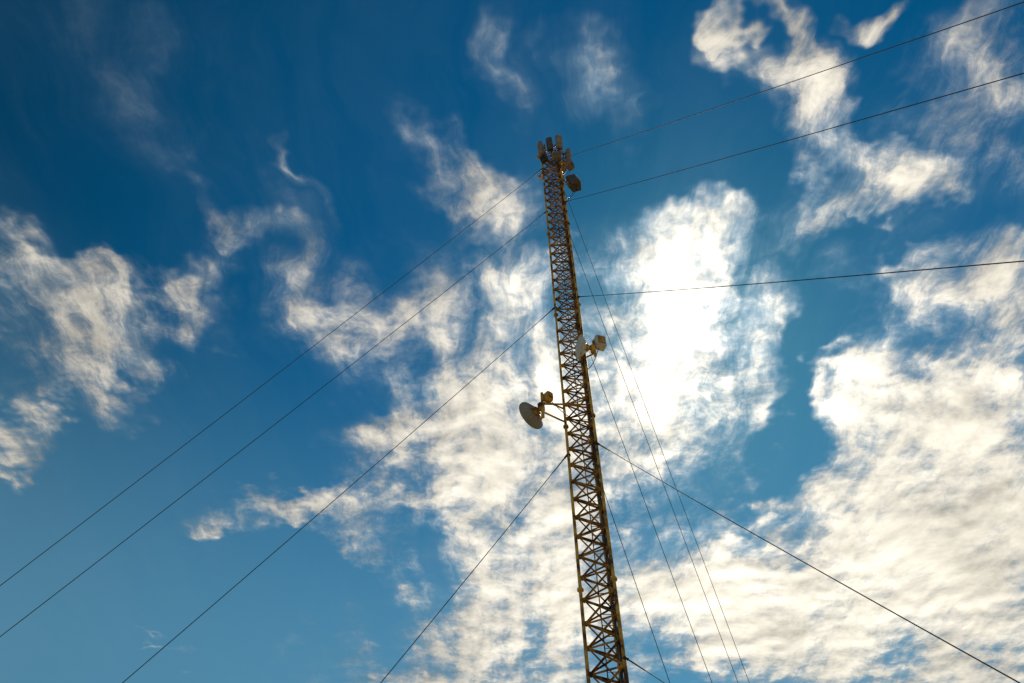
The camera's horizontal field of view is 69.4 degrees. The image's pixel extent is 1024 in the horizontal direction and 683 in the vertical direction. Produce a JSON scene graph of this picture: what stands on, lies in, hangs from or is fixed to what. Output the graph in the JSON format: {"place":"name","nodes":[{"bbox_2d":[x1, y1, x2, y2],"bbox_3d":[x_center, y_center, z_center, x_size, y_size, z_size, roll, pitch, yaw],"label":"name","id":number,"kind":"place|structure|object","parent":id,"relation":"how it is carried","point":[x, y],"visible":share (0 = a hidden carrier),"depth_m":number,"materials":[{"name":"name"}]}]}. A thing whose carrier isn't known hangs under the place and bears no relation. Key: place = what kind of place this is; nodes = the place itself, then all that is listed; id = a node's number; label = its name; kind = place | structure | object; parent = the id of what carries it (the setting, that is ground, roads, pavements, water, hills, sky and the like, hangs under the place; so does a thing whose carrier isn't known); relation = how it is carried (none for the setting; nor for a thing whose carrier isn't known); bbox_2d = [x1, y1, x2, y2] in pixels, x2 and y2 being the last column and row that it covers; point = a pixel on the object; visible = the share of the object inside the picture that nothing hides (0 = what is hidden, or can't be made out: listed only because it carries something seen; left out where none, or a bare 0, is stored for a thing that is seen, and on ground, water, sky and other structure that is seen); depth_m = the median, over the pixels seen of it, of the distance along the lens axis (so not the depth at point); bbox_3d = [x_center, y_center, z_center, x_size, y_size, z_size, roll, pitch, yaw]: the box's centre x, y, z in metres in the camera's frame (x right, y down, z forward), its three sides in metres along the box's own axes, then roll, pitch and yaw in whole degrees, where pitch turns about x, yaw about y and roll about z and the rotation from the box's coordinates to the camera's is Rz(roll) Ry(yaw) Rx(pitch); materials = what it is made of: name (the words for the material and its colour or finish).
{"place":"outdoors","nodes":[
{"label":"outdoors","id":0,"kind":"place"},
{"bbox_2d":[0,0,1023,682],"label":"sky","id":1,"kind":"structure","parent":0,"point":[195,195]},
{"label":"ground","id":2,"kind":"structure","parent":0,"visible":0},
{"bbox_2d":[536,145,628,682],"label":"guyed lattice mast","id":3,"kind":"object","parent":2,"relation":"on","point":[616,632],"visible":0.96,"depth_m":22.61,"materials":[{"name":"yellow metal"}]},
{"bbox_2d":[0,168,543,585],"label":"guy wire","id":4,"kind":"object","parent":3,"relation":"attached to","point":[246,397],"visible":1,"depth_m":24.67,"materials":[{"name":"metal"}]},
{"bbox_2d":[0,211,547,636],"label":"guy wire","id":5,"kind":"object","parent":3,"relation":"attached to","point":[254,440],"visible":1,"depth_m":23.26,"materials":[{"name":"metal"}]},
{"bbox_2d":[122,307,556,682],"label":"guy wire","id":6,"kind":"object","parent":3,"relation":"attached to","point":[327,506],"visible":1,"depth_m":21.39,"materials":[{"name":"grey metal"}]},
{"bbox_2d":[381,453,570,682],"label":"guy wire","id":7,"kind":"object","parent":3,"relation":"attached to","point":[566,455],"visible":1,"depth_m":19.99,"materials":[{"name":"metal"}]},
{"bbox_2d":[537,141,555,165],"bbox_3d":[1.825,-9.518,38.185,1.018,2.837,0.518,10,-51,-9],"label":"panel antenna","id":8,"kind":"object","parent":3,"relation":"attached to","point":[541,148],"visible":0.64,"depth_m":38.37,"materials":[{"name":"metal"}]},
{"bbox_2d":[540,153,555,171],"bbox_3d":[1.933,-8.926,37.000,1.025,1.410,0.398,2,-50,-2],"label":"remote radio unit","id":9,"kind":"object","parent":3,"relation":"attached to","point":[543,158],"visible":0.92,"depth_m":37.20,"materials":[{"name":"paint"}]},
{"bbox_2d":[546,137,559,168],"bbox_3d":[2.115,-9.695,37.768,0.774,2.666,0.359,29,-56,-23],"label":"panel antenna","id":10,"kind":"object","parent":3,"relation":"attached to","point":[549,144],"visible":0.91,"depth_m":37.92,"materials":[{"name":"paint"}]},
{"bbox_2d":[519,391,589,428],"bbox_3d":[1.400,2.297,23.969,2.352,1.197,0.880,-1,-50,0],"label":"microwave dish","id":11,"kind":"object","parent":3,"relation":"attached to","point":[532,417],"visible":0.99,"depth_m":23.77,"materials":[{"name":"metal"}]},
{"bbox_2d":[552,151,560,171],"bbox_3d":[2.233,-8.875,36.785,0.418,1.410,0.636,-1,-50,0],"label":"remote radio unit","id":12,"kind":"object","parent":3,"relation":"attached to","point":[556,155],"visible":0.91,"depth_m":36.88,"materials":[{"name":"metal"}]},
{"bbox_2d":[555,135,562,151],"bbox_3d":[2.380,-9.728,37.751,0.340,2.779,0.655,8,-50,-7],"label":"panel antenna","id":13,"kind":"object","parent":3,"relation":"attached to","point":[558,142],"visible":0.93,"depth_m":37.86,"materials":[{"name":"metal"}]},
{"bbox_2d":[560,148,571,174],"bbox_3d":[2.730,-9.075,37.391,0.720,2.780,0.404,-1,-50,0],"label":"panel antenna","id":14,"kind":"object","parent":3,"relation":"attached to","point":[567,153],"visible":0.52,"depth_m":37.80,"materials":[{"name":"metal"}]},
{"bbox_2d":[562,158,574,179],"bbox_3d":[2.720,-8.400,36.406,0.680,1.510,0.385,-25,-54,19],"label":"remote radio unit","id":15,"kind":"object","parent":3,"relation":"attached to","point":[569,164],"visible":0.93,"depth_m":36.51,"materials":[{"name":"metal"}]},
{"bbox_2d":[563,174,581,199],"bbox_3d":[2.869,-7.306,35.147,0.894,1.784,0.500,-6,-50,4],"label":"remote radio unit","id":16,"kind":"object","parent":3,"relation":"attached to","point":[573,182],"visible":0.96,"depth_m":35.22,"materials":[{"name":"paint"}]},
{"bbox_2d":[575,334,606,368],"bbox_3d":[2.725,0.321,25.721,1.030,1.271,0.885,14,-52,-12],"label":"microwave dish","id":17,"kind":"object","parent":3,"relation":"attached to","point":[597,344],"visible":1,"depth_m":25.64,"materials":[{"name":"metal"}]},
{"bbox_2d":[592,463,669,682],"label":"guy wire","id":18,"kind":"object","parent":3,"relation":"attached to","point":[636,585],"visible":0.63,"depth_m":22.15,"materials":[{"name":"metal"}]},
{"bbox_2d":[621,656,664,682],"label":"guy wire","id":19,"kind":"object","parent":3,"relation":"attached to","point":[626,658],"visible":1,"depth_m":17.02,"materials":[{"name":"metal"}]},
{"bbox_2d":[584,338,711,681],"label":"guy wire","id":20,"kind":"object","parent":3,"relation":"attached to","point":[652,522],"visible":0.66,"depth_m":26.73,"materials":[{"name":"grey metal"}]},
{"bbox_2d":[571,238,737,681],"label":"guy wire","id":21,"kind":"object","parent":3,"relation":"attached to","point":[656,465],"visible":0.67,"depth_m":31.02,"materials":[{"name":"metal"}]},
{"bbox_2d":[565,193,749,682],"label":"guy wire","id":22,"kind":"object","parent":3,"relation":"attached to","point":[660,447],"visible":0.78,"depth_m":33.19,"materials":[{"name":"metal"}]},
{"bbox_2d":[558,2,1023,160],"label":"guy wire","id":23,"kind":"object","parent":3,"relation":"attached to","point":[831,68],"visible":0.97,"depth_m":18.43,"materials":[{"name":"metal"}]},
{"bbox_2d":[564,73,1023,202],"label":"guy wire","id":24,"kind":"object","parent":3,"relation":"attached to","point":[826,129],"visible":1,"depth_m":17.68,"materials":[{"name":"metal"}]},
{"bbox_2d":[576,260,1023,297],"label":"guy wire","id":25,"kind":"object","parent":3,"relation":"attached to","point":[827,277],"visible":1,"depth_m":15.73,"materials":[{"name":"grey metal"}]},
{"bbox_2d":[594,442,1019,682],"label":"guy wire","id":26,"kind":"object","parent":3,"relation":"attached to","point":[596,443],"visible":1,"depth_m":12.79,"materials":[{"name":"metal"}]}
]}

